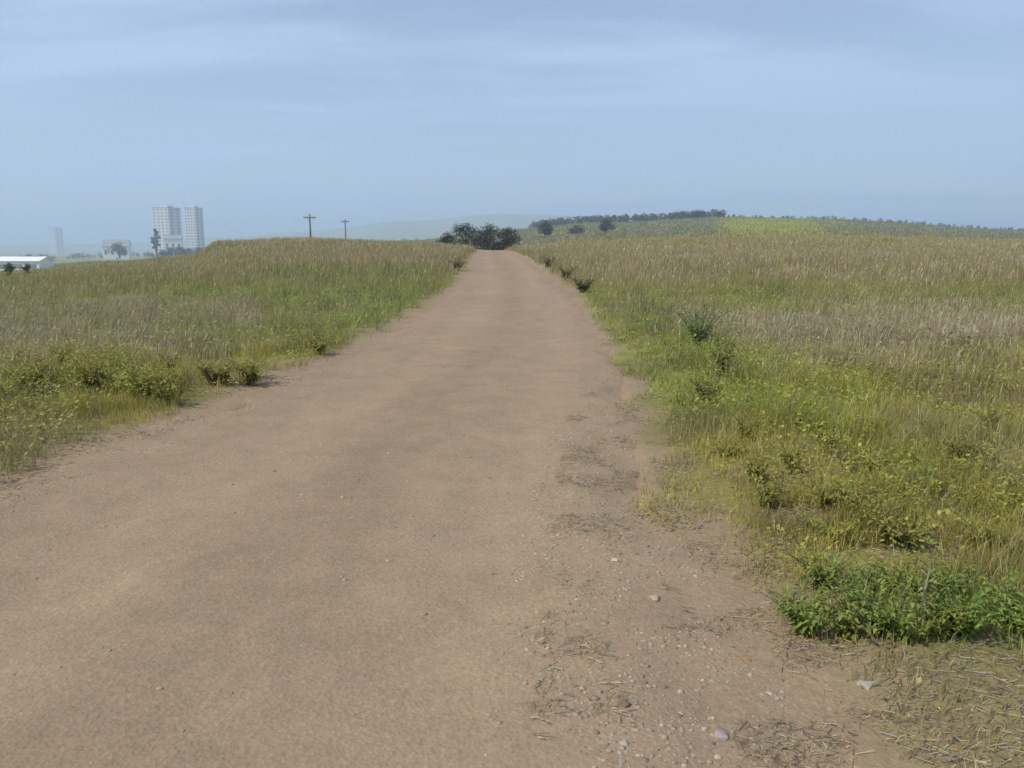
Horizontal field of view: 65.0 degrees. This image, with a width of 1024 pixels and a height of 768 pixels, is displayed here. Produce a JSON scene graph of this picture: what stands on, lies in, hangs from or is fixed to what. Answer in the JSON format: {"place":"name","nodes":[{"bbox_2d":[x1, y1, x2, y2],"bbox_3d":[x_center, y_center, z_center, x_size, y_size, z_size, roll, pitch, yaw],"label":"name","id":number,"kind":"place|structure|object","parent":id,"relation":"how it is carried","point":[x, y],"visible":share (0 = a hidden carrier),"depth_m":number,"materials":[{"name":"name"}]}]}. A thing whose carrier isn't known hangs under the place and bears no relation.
{"place":"outdoors","nodes":[
{"label":"outdoors","id":0,"kind":"place"},
{"bbox_2d":[0,214,630,253],"bbox_3d":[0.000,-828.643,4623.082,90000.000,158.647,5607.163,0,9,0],"label":"hills","id":1,"kind":"structure","parent":0,"point":[409,230],"depth_m":2604.89,"materials":[{"name":"soil"}]},
{"bbox_2d":[47,227,64,253],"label":"tower block","id":2,"kind":"structure","parent":1,"relation":"on","point":[56,240],"depth_m":2058.98,"materials":[{"name":"grey concrete"}]},
{"bbox_2d":[0,249,798,767],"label":"dirt track","id":3,"kind":"structure","parent":0,"point":[198,589],"depth_m":3.94,"materials":[{"name":"brown soil"}]},
{"bbox_2d":[231,359,267,385],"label":"leafy weed","id":4,"kind":"object","parent":3,"relation":"on","point":[253,376],"visible":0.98,"depth_m":9.48,"materials":[{"name":"green plant"}]},
{"bbox_2d":[558,266,576,278],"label":"bush","id":5,"kind":"object","parent":3,"relation":"on","point":[564,271],"visible":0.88,"depth_m":32.59,"materials":[{"name":"green plant"}]},
{"bbox_2d":[567,275,596,292],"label":"bush","id":6,"kind":"object","parent":3,"relation":"on","point":[581,286],"visible":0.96,"depth_m":26.23,"materials":[{"name":"green plant"}]},
{"bbox_2d":[713,728,728,740],"bbox_3d":[0.701,1.177,2.687,0.053,0.040,0.071,3,10,19],"label":"stone","id":7,"kind":"object","parent":3,"relation":"on","point":[721,733],"visible":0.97,"depth_m":2.68,"materials":[{"name":"white stone"}]},
{"bbox_2d":[0,367,922,767],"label":"gravel","id":8,"kind":"structure","parent":0,"point":[624,743],"depth_m":3.27,"materials":[{"name":"grey gravel"}]},
{"bbox_2d":[0,216,1023,767],"bbox_3d":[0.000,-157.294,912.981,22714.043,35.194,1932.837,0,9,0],"label":"grassland","id":9,"kind":"structure","parent":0,"point":[738,692],"depth_m":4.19,"materials":[{"name":"plant"}]},
{"bbox_2d":[3,262,14,275],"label":"shrub","id":10,"kind":"object","parent":9,"relation":"on","point":[9,268],"visible":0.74,"depth_m":79.08,"materials":[{"name":"green plant"}]},
{"bbox_2d":[0,356,37,384],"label":"leafy weed","id":11,"kind":"object","parent":9,"relation":"on","point":[2,376],"visible":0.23,"depth_m":9.39,"materials":[{"name":"green plant"}]},
{"bbox_2d":[0,363,39,399],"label":"leafy weed","id":12,"kind":"object","parent":9,"relation":"on","point":[13,389],"visible":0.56,"depth_m":8.57,"materials":[{"name":"green plant"}]},
{"bbox_2d":[1,344,38,364],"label":"leafy weed","id":13,"kind":"object","parent":9,"relation":"on","point":[15,354],"visible":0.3,"depth_m":11.03,"materials":[{"name":"green plant"}]},
{"bbox_2d":[4,360,49,386],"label":"leafy weed","id":14,"kind":"object","parent":9,"relation":"on","point":[31,371],"visible":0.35,"depth_m":8.98,"materials":[{"name":"green plant"}]},
{"bbox_2d":[0,257,54,270],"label":"shed","id":15,"kind":"structure","parent":9,"relation":"on","point":[34,262],"depth_m":255.38,"materials":[{"name":"white paint"}]},
{"bbox_2d":[0,357,57,394],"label":"leafy weed","id":16,"kind":"object","parent":9,"relation":"on","point":[37,372],"visible":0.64,"depth_m":8.88,"materials":[{"name":"green plant"}]},
{"bbox_2d":[17,356,56,372],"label":"leafy weed","id":17,"kind":"object","parent":9,"relation":"on","point":[39,361],"visible":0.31,"depth_m":10.21,"materials":[{"name":"green plant"}]},
{"bbox_2d":[16,372,61,400],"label":"leafy weed","id":18,"kind":"object","parent":9,"relation":"on","point":[43,384],"visible":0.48,"depth_m":8.54,"materials":[{"name":"green plant"}]},
{"bbox_2d":[17,356,68,385],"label":"leafy weed","id":19,"kind":"object","parent":9,"relation":"on","point":[59,362],"visible":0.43,"depth_m":9.39,"materials":[{"name":"green plant"}]},
{"bbox_2d":[11,389,76,417],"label":"leafy weed","id":20,"kind":"object","parent":9,"relation":"on","point":[40,402],"visible":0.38,"depth_m":7.69,"materials":[{"name":"green plant"}]},
{"bbox_2d":[41,339,75,365],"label":"leafy weed","id":21,"kind":"object","parent":9,"relation":"on","point":[61,351],"visible":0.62,"depth_m":10.71,"materials":[{"name":"green plant"}]},
{"bbox_2d":[51,367,90,390],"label":"leafy weed","id":22,"kind":"object","parent":9,"relation":"on","point":[76,380],"visible":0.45,"depth_m":9.11,"materials":[{"name":"green plant"}]},
{"bbox_2d":[60,358,102,382],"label":"leafy weed","id":23,"kind":"object","parent":9,"relation":"on","point":[73,367],"visible":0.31,"depth_m":9.50,"materials":[{"name":"green plant"}]},
{"bbox_2d":[19,251,160,258],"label":"wood","id":24,"kind":"object","parent":9,"relation":"on","point":[136,254],"visible":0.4,"depth_m":755.75,"materials":[{"name":"green plant"}]},
{"bbox_2d":[65,349,123,393],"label":"leafy weed","id":25,"kind":"object","parent":9,"relation":"on","point":[93,381],"visible":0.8,"depth_m":9.07,"materials":[{"name":"green plant"}]},
{"bbox_2d":[78,353,132,380],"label":"leafy weed","id":26,"kind":"object","parent":9,"relation":"on","point":[105,365],"visible":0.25,"depth_m":9.78,"materials":[{"name":"green plant"}]},
{"bbox_2d":[101,239,131,258],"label":"house","id":27,"kind":"structure","parent":9,"relation":"on","point":[106,244],"depth_m":636.86,"materials":[{"name":"white paint"}]},
{"bbox_2d":[105,242,127,258],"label":"tree","id":28,"kind":"object","parent":9,"relation":"on","point":[119,251],"visible":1,"depth_m":610.85,"materials":[{"name":"green plant"}]},
{"bbox_2d":[102,352,159,386],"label":"leafy weed","id":29,"kind":"object","parent":9,"relation":"on","point":[127,367],"visible":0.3,"depth_m":9.00,"materials":[{"name":"green plant"}]},
{"bbox_2d":[103,364,163,390],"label":"leafy weed","id":30,"kind":"object","parent":9,"relation":"on","point":[128,374],"visible":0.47,"depth_m":8.38,"materials":[{"name":"green plant"}]},
{"bbox_2d":[97,364,171,401],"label":"leafy weed","id":31,"kind":"object","parent":9,"relation":"on","point":[132,387],"visible":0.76,"depth_m":8.23,"materials":[{"name":"green plant"}]},
{"bbox_2d":[123,368,164,396],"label":"leafy weed","id":32,"kind":"object","parent":9,"relation":"on","point":[149,388],"visible":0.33,"depth_m":8.57,"materials":[{"name":"green plant"}]},
{"bbox_2d":[135,356,174,375],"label":"leafy weed","id":33,"kind":"object","parent":9,"relation":"on","point":[162,361],"visible":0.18,"depth_m":9.71,"materials":[{"name":"green plant"}]},
{"bbox_2d":[150,229,160,256],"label":"tree","id":34,"kind":"object","parent":9,"relation":"on","point":[155,242],"visible":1,"depth_m":600.01,"materials":[{"name":"green plant"}]},
{"bbox_2d":[126,367,191,387],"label":"leafy weed","id":35,"kind":"object","parent":9,"relation":"on","point":[171,377],"visible":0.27,"depth_m":8.79,"materials":[{"name":"green plant"}]},
{"bbox_2d":[143,377,180,403],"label":"leafy weed","id":36,"kind":"object","parent":9,"relation":"on","point":[160,393],"visible":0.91,"depth_m":8.17,"materials":[{"name":"green plant"}]},
{"bbox_2d":[143,346,190,370],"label":"leafy weed","id":37,"kind":"object","parent":9,"relation":"on","point":[169,358],"visible":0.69,"depth_m":10.67,"materials":[{"name":"green plant"}]},
{"bbox_2d":[152,205,181,254],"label":"tower block","id":38,"kind":"structure","parent":9,"relation":"on","point":[166,219],"depth_m":875.45,"materials":[{"name":"white concrete"}]},
{"bbox_2d":[154,365,187,383],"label":"leafy weed","id":39,"kind":"object","parent":9,"relation":"on","point":[156,372],"visible":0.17,"depth_m":9.14,"materials":[{"name":"green plant"}]},
{"bbox_2d":[163,235,182,255],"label":"house","id":40,"kind":"structure","parent":9,"relation":"on","point":[172,241],"depth_m":626.11,"materials":[{"name":"white paint"}]},
{"bbox_2d":[184,205,204,254],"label":"tower block","id":41,"kind":"structure","parent":9,"relation":"on","point":[194,224],"depth_m":918.08,"materials":[{"name":"white concrete"}]},
{"bbox_2d":[188,354,237,384],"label":"leafy weed","id":42,"kind":"object","parent":9,"relation":"on","point":[206,371],"visible":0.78,"depth_m":9.35,"materials":[{"name":"green plant"}]},
{"bbox_2d":[197,356,235,383],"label":"leafy weed","id":43,"kind":"object","parent":9,"relation":"on","point":[227,371],"visible":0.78,"depth_m":9.44,"materials":[{"name":"green plant"}]},
{"bbox_2d":[222,351,273,370],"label":"leafy weed","id":44,"kind":"object","parent":9,"relation":"on","point":[263,358],"visible":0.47,"depth_m":9.96,"materials":[{"name":"green plant"}]},
{"bbox_2d":[305,332,337,353],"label":"leafy weed","id":45,"kind":"object","parent":9,"relation":"on","point":[321,346],"visible":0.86,"depth_m":12.24,"materials":[{"name":"green plant"}]},
{"bbox_2d":[435,231,455,244],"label":"shrub","id":46,"kind":"object","parent":9,"relation":"on","point":[445,238],"visible":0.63,"depth_m":105.88,"materials":[{"name":"green plant"}]},
{"bbox_2d":[447,222,484,248],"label":"shrub","id":47,"kind":"object","parent":9,"relation":"on","point":[475,241],"visible":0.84,"depth_m":103.79,"materials":[{"name":"green plant"}]},
{"bbox_2d":[475,222,501,249],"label":"shrub","id":48,"kind":"object","parent":9,"relation":"on","point":[485,238],"visible":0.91,"depth_m":104.59,"materials":[{"name":"green plant"}]},
{"bbox_2d":[496,227,521,249],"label":"shrub","id":49,"kind":"object","parent":9,"relation":"on","point":[508,243],"visible":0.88,"depth_m":105.91,"materials":[{"name":"green plant"}]},
{"bbox_2d":[0,235,1023,533],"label":"dry seed grass","id":50,"kind":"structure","parent":9,"relation":"on","point":[596,269],"depth_m":20.38,"materials":[{"name":"beige plant"}]},
{"bbox_2d":[0,388,1023,767],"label":"straw litter","id":51,"kind":"object","parent":9,"relation":"on","point":[882,712],"visible":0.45,"depth_m":3.17,"materials":[{"name":"beige plant"}]},
{"bbox_2d":[537,221,554,236],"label":"tree","id":52,"kind":"object","parent":9,"relation":"on","point":[547,230],"visible":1,"depth_m":244.95,"materials":[{"name":"green plant"}]},
{"bbox_2d":[567,225,584,233],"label":"tree","id":53,"kind":"object","parent":9,"relation":"on","point":[575,230],"visible":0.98,"depth_m":250.17,"materials":[{"name":"green plant"}]},
{"bbox_2d":[598,219,616,231],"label":"tree","id":54,"kind":"object","parent":9,"relation":"on","point":[605,225],"visible":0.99,"depth_m":256.65,"materials":[{"name":"green plant"}]},
{"bbox_2d":[528,209,726,228],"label":"wood","id":55,"kind":"object","parent":9,"relation":"on","point":[652,216],"visible":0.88,"depth_m":397.23,"materials":[{"name":"green plant"}]},
{"bbox_2d":[672,302,730,348],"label":"leafy weed","id":56,"kind":"object","parent":9,"relation":"on","point":[695,330],"visible":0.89,"depth_m":12.60,"materials":[{"name":"green plant"}]},
{"bbox_2d":[686,375,734,400],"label":"leafy weed","id":57,"kind":"object","parent":9,"relation":"on","point":[699,388],"visible":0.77,"depth_m":8.38,"materials":[{"name":"green plant"}]},
{"bbox_2d":[700,334,737,375],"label":"leafy weed","id":58,"kind":"object","parent":9,"relation":"on","point":[717,355],"visible":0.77,"depth_m":9.94,"materials":[{"name":"green plant"}]},
{"bbox_2d":[699,431,763,456],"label":"leafy weed","id":59,"kind":"object","parent":9,"relation":"on","point":[738,443],"visible":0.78,"depth_m":6.17,"materials":[{"name":"green plant"}]},
{"bbox_2d":[726,408,767,437],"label":"leafy weed","id":60,"kind":"object","parent":9,"relation":"on","point":[750,430],"visible":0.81,"depth_m":6.60,"materials":[{"name":"green plant"}]},
{"bbox_2d":[731,446,785,482],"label":"leafy weed","id":61,"kind":"object","parent":9,"relation":"on","point":[753,470],"visible":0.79,"depth_m":5.45,"materials":[{"name":"green plant"}]},
{"bbox_2d":[749,473,789,509],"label":"leafy weed","id":62,"kind":"object","parent":9,"relation":"on","point":[767,502],"visible":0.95,"depth_m":4.92,"materials":[{"name":"green plant"}]},
{"bbox_2d":[766,435,815,472],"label":"leafy weed","id":63,"kind":"object","parent":9,"relation":"on","point":[789,457],"visible":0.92,"depth_m":5.60,"materials":[{"name":"green plant"}]},
{"bbox_2d":[774,580,835,619],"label":"leafy weed","id":64,"kind":"object","parent":9,"relation":"on","point":[810,604],"visible":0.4,"depth_m":3.51,"materials":[{"name":"green plant"}]},
{"bbox_2d":[759,576,864,638],"bbox_3d":[1.241,0.953,3.379,0.385,0.215,0.421,-6,11,-30],"label":"leafy weed","id":65,"kind":"object","parent":9,"relation":"on","point":[809,620],"visible":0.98,"depth_m":3.32,"materials":[{"name":"green plant"}]},
{"bbox_2d":[778,539,863,592],"bbox_3d":[1.459,0.856,3.769,0.362,0.225,0.363,9,13,42],"label":"leafy weed","id":66,"kind":"object","parent":9,"relation":"on","point":[832,569],"visible":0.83,"depth_m":3.73,"materials":[{"name":"green plant"}]},
{"bbox_2d":[800,416,846,431],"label":"leafy weed","id":67,"kind":"object","parent":9,"relation":"on","point":[809,420],"visible":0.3,"depth_m":6.97,"materials":[{"name":"green plant"}]},
{"bbox_2d":[800,423,852,453],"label":"leafy weed","id":68,"kind":"object","parent":9,"relation":"on","point":[829,437],"visible":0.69,"depth_m":6.28,"materials":[{"name":"green plant"}]},
{"bbox_2d":[812,473,857,509],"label":"leafy weed","id":69,"kind":"object","parent":9,"relation":"on","point":[821,503],"visible":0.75,"depth_m":4.82,"materials":[{"name":"green plant"}]},
{"bbox_2d":[796,505,878,542],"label":"leafy weed","id":70,"kind":"object","parent":9,"relation":"on","point":[824,529],"visible":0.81,"depth_m":4.30,"materials":[{"name":"green plant"}]},
{"bbox_2d":[813,577,874,617],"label":"leafy weed","id":71,"kind":"object","parent":9,"relation":"on","point":[843,608],"visible":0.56,"depth_m":3.45,"materials":[{"name":"green plant"}]},
{"bbox_2d":[828,445,874,469],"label":"leafy weed","id":72,"kind":"object","parent":9,"relation":"on","point":[846,455],"visible":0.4,"depth_m":5.78,"materials":[{"name":"green plant"}]},
{"bbox_2d":[829,449,874,476],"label":"leafy weed","id":73,"kind":"object","parent":9,"relation":"on","point":[863,466],"visible":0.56,"depth_m":5.62,"materials":[{"name":"green plant"}]},
{"bbox_2d":[812,581,898,643],"bbox_3d":[1.390,0.957,3.307,0.327,0.186,0.332,-9,13,-43],"label":"leafy weed","id":74,"kind":"object","parent":9,"relation":"on","point":[850,620],"visible":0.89,"depth_m":3.29,"materials":[{"name":"green plant"}]},
{"bbox_2d":[827,418,883,435],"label":"leafy weed","id":75,"kind":"object","parent":9,"relation":"on","point":[855,426],"visible":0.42,"depth_m":6.83,"materials":[{"name":"green plant"}]},
{"bbox_2d":[836,569,881,606],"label":"leafy weed","id":76,"kind":"object","parent":9,"relation":"on","point":[851,587],"visible":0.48,"depth_m":3.59,"materials":[{"name":"green plant"}]},
{"bbox_2d":[828,471,894,512],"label":"leafy weed","id":77,"kind":"object","parent":9,"relation":"on","point":[845,491],"visible":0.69,"depth_m":4.74,"materials":[{"name":"green plant"}]},
{"bbox_2d":[856,680,877,690],"bbox_3d":[1.302,1.112,2.947,0.066,0.042,0.068,-8,12,-39],"label":"stone","id":78,"kind":"object","parent":9,"relation":"on","point":[867,685],"visible":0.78,"depth_m":2.93,"materials":[{"name":"white stone"}]},
{"bbox_2d":[849,411,893,433],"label":"leafy weed","id":79,"kind":"object","parent":9,"relation":"on","point":[850,415],"visible":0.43,"depth_m":6.90,"materials":[{"name":"green plant"}]},
{"bbox_2d":[829,485,915,519],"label":"leafy weed","id":80,"kind":"object","parent":9,"relation":"on","point":[860,505],"visible":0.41,"depth_m":4.63,"materials":[{"name":"green plant"}]},
{"bbox_2d":[839,556,907,590],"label":"leafy weed","id":81,"kind":"object","parent":9,"relation":"on","point":[871,575],"visible":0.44,"depth_m":3.74,"materials":[{"name":"green plant"}]},
{"bbox_2d":[728,214,1023,229],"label":"wood","id":82,"kind":"object","parent":9,"relation":"on","point":[924,222],"visible":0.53,"depth_m":410.83,"materials":[{"name":"green plant"}]},
{"bbox_2d":[843,445,909,472],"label":"leafy weed","id":83,"kind":"object","parent":9,"relation":"on","point":[877,458],"visible":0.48,"depth_m":5.70,"materials":[{"name":"green plant"}]},
{"bbox_2d":[830,571,937,639],"bbox_3d":[1.542,0.927,3.334,0.380,0.215,0.418,7,12,37],"label":"leafy weed","id":84,"kind":"object","parent":9,"relation":"on","point":[888,618],"visible":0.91,"depth_m":3.29,"materials":[{"name":"green plant"}]},
{"bbox_2d":[857,553,926,591],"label":"leafy weed","id":85,"kind":"object","parent":9,"relation":"on","point":[886,572],"visible":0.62,"depth_m":3.69,"materials":[{"name":"green plant"}]},
{"bbox_2d":[849,489,956,543],"bbox_3d":[2.031,0.732,4.244,0.491,0.263,0.550,1,10,5],"label":"leafy weed","id":86,"kind":"object","parent":9,"relation":"on","point":[888,532],"visible":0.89,"depth_m":4.22,"materials":[{"name":"green plant"}]},
{"bbox_2d":[866,604,940,645],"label":"leafy weed","id":87,"kind":"object","parent":9,"relation":"on","point":[907,629],"visible":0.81,"depth_m":3.22,"materials":[{"name":"green plant"}]},
{"bbox_2d":[866,500,955,548],"bbox_3d":[2.108,0.757,4.216,0.458,0.230,0.379,0,9,0],"label":"leafy weed","id":88,"kind":"object","parent":9,"relation":"on","point":[907,538],"visible":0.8,"depth_m":4.20,"materials":[{"name":"green plant"}]},
{"bbox_2d":[880,555,948,592],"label":"leafy weed","id":89,"kind":"object","parent":9,"relation":"on","point":[924,578],"visible":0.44,"depth_m":3.64,"materials":[{"name":"green plant"}]},
{"bbox_2d":[885,563,947,596],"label":"leafy weed","id":90,"kind":"object","parent":9,"relation":"on","point":[911,588],"visible":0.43,"depth_m":3.55,"materials":[{"name":"green plant"}]},
{"bbox_2d":[913,568,934,635],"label":"dry stalk","id":91,"kind":"object","parent":9,"relation":"on","point":[924,601],"visible":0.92,"depth_m":3.25,"materials":[{"name":"beige plant"}]},
{"bbox_2d":[906,414,950,439],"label":"leafy weed","id":92,"kind":"object","parent":9,"relation":"on","point":[928,424],"visible":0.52,"depth_m":6.80,"materials":[{"name":"green plant"}]},
{"bbox_2d":[900,569,958,605],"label":"leafy weed","id":93,"kind":"object","parent":9,"relation":"on","point":[914,585],"visible":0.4,"depth_m":3.52,"materials":[{"name":"green plant"}]},
{"bbox_2d":[898,584,982,617],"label":"leafy weed","id":94,"kind":"object","parent":9,"relation":"on","point":[934,607],"visible":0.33,"depth_m":3.34,"materials":[{"name":"green plant"}]},
{"bbox_2d":[912,553,976,595],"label":"leafy weed","id":95,"kind":"object","parent":9,"relation":"on","point":[966,569],"visible":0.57,"depth_m":3.64,"materials":[{"name":"green plant"}]},
{"bbox_2d":[913,578,986,639],"bbox_3d":[1.759,0.941,3.257,0.265,0.195,0.282,4,10,23],"label":"leafy weed","id":96,"kind":"object","parent":9,"relation":"on","point":[944,622],"visible":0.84,"depth_m":3.23,"materials":[{"name":"green plant"}]},
{"bbox_2d":[925,430,996,461],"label":"leafy weed","id":97,"kind":"object","parent":9,"relation":"on","point":[954,447],"visible":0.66,"depth_m":6.12,"materials":[{"name":"green plant"}]},
{"bbox_2d":[906,575,1017,640],"bbox_3d":[1.832,0.923,3.286,0.368,0.223,0.380,3,10,18],"label":"leafy weed","id":98,"kind":"object","parent":9,"relation":"on","point":[969,615],"visible":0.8,"depth_m":3.25,"materials":[{"name":"green plant"}]},
{"bbox_2d":[957,432,1018,465],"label":"leafy weed","id":99,"kind":"object","parent":9,"relation":"on","point":[970,446],"visible":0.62,"depth_m":5.97,"materials":[{"name":"green plant"}]},
{"bbox_2d":[954,513,1023,545],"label":"leafy weed","id":100,"kind":"object","parent":9,"relation":"on","point":[975,530],"visible":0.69,"depth_m":4.31,"materials":[{"name":"green plant"}]},
{"bbox_2d":[961,565,1023,632],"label":"leafy weed","id":101,"kind":"object","parent":9,"relation":"on","point":[1008,611],"visible":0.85,"depth_m":3.36,"materials":[{"name":"green plant"}]},
{"bbox_2d":[968,400,1019,426],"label":"leafy weed","id":102,"kind":"object","parent":9,"relation":"on","point":[995,417],"visible":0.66,"depth_m":7.24,"materials":[{"name":"green plant"}]},
{"bbox_2d":[982,471,1023,504],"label":"leafy weed","id":103,"kind":"object","parent":9,"relation":"on","point":[1012,489],"visible":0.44,"depth_m":5.11,"materials":[{"name":"green plant"}]},
{"bbox_2d":[0,0,1023,244],"label":"sky","id":104,"kind":"structure","parent":0,"point":[262,117],"materials":[{"name":"blue"}]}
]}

